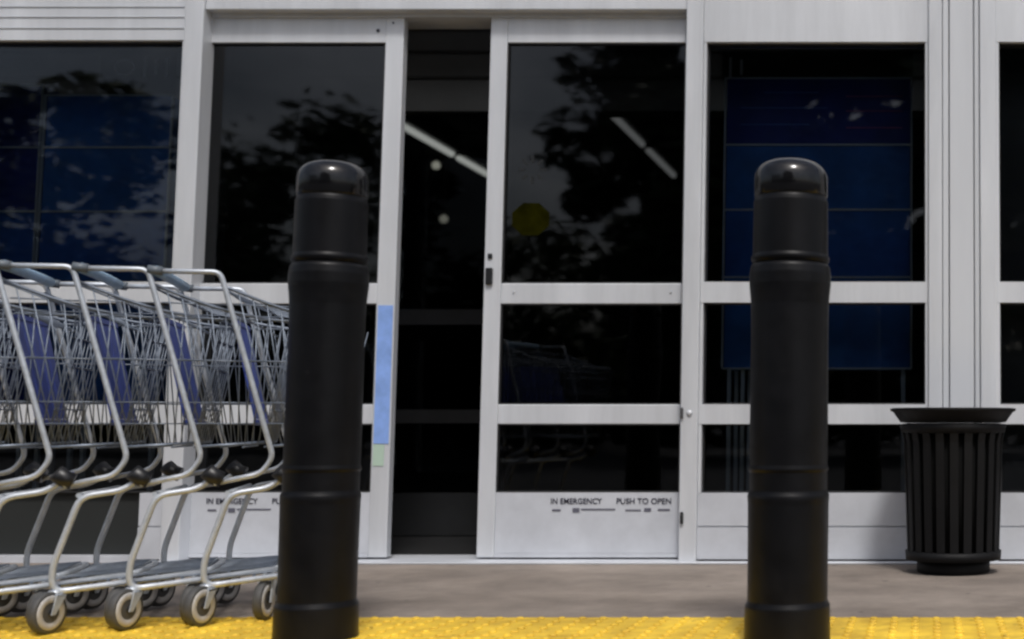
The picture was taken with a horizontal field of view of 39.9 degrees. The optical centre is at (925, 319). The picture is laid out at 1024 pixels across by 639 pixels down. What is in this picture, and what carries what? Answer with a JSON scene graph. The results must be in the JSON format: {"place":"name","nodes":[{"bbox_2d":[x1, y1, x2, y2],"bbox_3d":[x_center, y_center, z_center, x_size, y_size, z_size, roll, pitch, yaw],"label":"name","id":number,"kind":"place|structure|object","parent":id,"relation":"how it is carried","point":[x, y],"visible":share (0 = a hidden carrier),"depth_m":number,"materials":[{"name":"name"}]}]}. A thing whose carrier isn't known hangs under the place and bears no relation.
{"place":"outdoors","nodes":[
{"label":"outdoors","id":0,"kind":"place"},
{"bbox_2d":[0,559,1023,616],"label":"sidewalk","id":1,"kind":"structure","parent":0,"point":[601,590],"depth_m":4.37,"materials":[{"name":"concrete"}]},
{"bbox_2d":[71,262,287,629],"bbox_3d":[-2.166,0.365,3.827,0.557,1.006,0.598,2,-5,-21],"label":"shopping trolley","id":2,"kind":"object","parent":1,"relation":"on","point":[124,609],"visible":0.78,"depth_m":3.71,"materials":[{"name":"metal"}]},
{"bbox_2d":[147,265,368,626],"bbox_3d":[-1.998,0.370,3.892,0.557,1.006,0.598,2,-5,-21],"label":"shopping trolley","id":3,"kind":"object","parent":1,"relation":"on","point":[199,606],"visible":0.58,"depth_m":3.69,"materials":[{"name":"metal"}]},
{"bbox_2d":[0,0,1023,563],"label":"store entrance","id":4,"kind":"object","parent":1,"relation":"on","point":[544,378],"visible":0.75,"depth_m":5.46,"materials":[{"name":"metal"}]},
{"bbox_2d":[0,84,60,490],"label":"display stand","id":5,"kind":"object","parent":4,"relation":"on","point":[21,114],"visible":0.46,"depth_m":5.87,"materials":[{"name":"blue"}]},
{"bbox_2d":[0,0,185,562],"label":"window","id":6,"kind":"structure","parent":4,"relation":"in","point":[18,517],"depth_m":5.37,"materials":[{"name":"metal"}]},
{"bbox_2d":[28,51,179,490],"bbox_3d":[-3.682,-0.084,5.902,0.580,2.247,0.288,0,-5,0],"label":"display stand","id":7,"kind":"object","parent":4,"relation":"on","point":[110,173],"visible":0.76,"depth_m":5.81,"materials":[{"name":"blue"}]},
{"bbox_2d":[188,18,407,556],"bbox_3d":[-2.665,-0.160,5.451,0.880,2.294,0.049,0,-5,0],"label":"sliding door","id":8,"kind":"structure","parent":4,"relation":"in","point":[288,94],"depth_m":5.48,"materials":[{"name":"glass"}]},
{"bbox_2d":[405,118,460,156],"bbox_3d":[-5.330,-1.949,13.844,0.180,0.126,1.480,0,-5,0],"label":"ceiling lamp","id":9,"kind":"object","parent":4,"relation":"attached to","point":[428,135],"visible":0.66,"depth_m":13.80,"materials":[{"name":"metal"}]},
{"bbox_2d":[432,153,440,168],"bbox_3d":[-5.750,-1.857,15.201,0.100,0.189,0.100,0,-5,0],"label":"pendant lamp","id":10,"kind":"object","parent":4,"relation":"hanging from","point":[436,164],"visible":1,"depth_m":15.17,"materials":[{"name":"white glass"}]},
{"bbox_2d":[391,115,488,534],"bbox_3d":[-2.483,0.011,6.611,0.701,2.159,0.040,0,-5,0],"label":"inner door","id":11,"kind":"structure","parent":4,"relation":"in","point":[412,513],"depth_m":6.52,"materials":[{"name":"metal"}]},
{"bbox_2d":[439,154,447,222],"bbox_3d":[-5.641,-1.540,15.175,0.100,0.826,0.100,0,-5,0],"label":"pendant lamp","id":12,"kind":"object","parent":4,"relation":"hanging from","point":[443,218],"visible":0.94,"depth_m":15.15,"materials":[{"name":"white rubber"}]},
{"bbox_2d":[453,150,486,176],"bbox_3d":[-5.330,-1.815,15.488,0.180,0.126,1.480,0,-5,0],"label":"ceiling lamp","id":13,"kind":"object","parent":4,"relation":"attached to","point":[471,160],"visible":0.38,"depth_m":15.06,"materials":[{"name":"metal"}]},
{"bbox_2d":[476,18,686,556],"bbox_3d":[-1.405,-0.161,5.447,0.899,2.294,0.059,0,-5,0],"label":"sliding door","id":14,"kind":"structure","parent":4,"relation":"in","point":[579,448],"depth_m":5.44,"materials":[{"name":"glass"}]},
{"bbox_2d":[697,0,927,558],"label":"window","id":15,"kind":"structure","parent":4,"relation":"in","point":[861,524],"depth_m":5.37,"materials":[{"name":"metal"}]},
{"bbox_2d":[721,51,912,490],"bbox_3d":[-0.488,-0.082,5.882,0.861,2.241,0.288,0,-5,0],"label":"display stand","id":16,"kind":"object","parent":4,"relation":"on","point":[843,119],"visible":0.78,"depth_m":5.79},
{"bbox_2d":[996,0,1023,558],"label":"window","id":17,"kind":"structure","parent":4,"relation":"in","point":[1009,13],"depth_m":5.37,"materials":[{"name":"metal"}]},
{"bbox_2d":[890,407,1015,575],"bbox_3d":[0.105,0.655,4.983,0.486,0.626,0.486,0,-5,0],"label":"litter bin","id":18,"kind":"object","parent":1,"relation":"on","point":[953,464],"visible":1,"depth_m":4.83,"materials":[{"name":"black metal"}]},
{"bbox_2d":[0,617,1023,638],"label":"tactile paving","id":19,"kind":"structure","parent":0,"point":[576,628],"depth_m":3.55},
{"bbox_2d":[0,314,24,616],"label":"shopping trolley","id":20,"kind":"object","parent":19,"relation":"on","point":[9,603],"visible":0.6,"depth_m":3.78,"materials":[{"name":"metal"}]},
{"bbox_2d":[0,298,98,623],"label":"shopping trolley","id":21,"kind":"object","parent":19,"relation":"on","point":[76,602],"visible":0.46,"depth_m":3.73,"materials":[{"name":"metal"}]},
{"bbox_2d":[0,273,169,626],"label":"shopping trolley","id":22,"kind":"object","parent":19,"relation":"on","point":[60,477],"visible":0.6,"depth_m":3.65,"materials":[{"name":"metal"}]},
{"bbox_2d":[0,260,238,633],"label":"shopping trolley","id":23,"kind":"object","parent":19,"relation":"on","point":[46,612],"visible":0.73,"depth_m":3.67,"materials":[{"name":"metal"}]},
{"bbox_2d":[271,160,368,638],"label":"bollard","id":24,"kind":"object","parent":19,"relation":"on","point":[321,468],"visible":1,"depth_m":3.38,"materials":[{"name":"black plastic"}]},
{"bbox_2d":[744,158,830,638],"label":"bollard","id":25,"kind":"object","parent":19,"relation":"on","point":[788,469],"visible":1,"depth_m":3.31,"materials":[{"name":"black plastic"}]}
]}

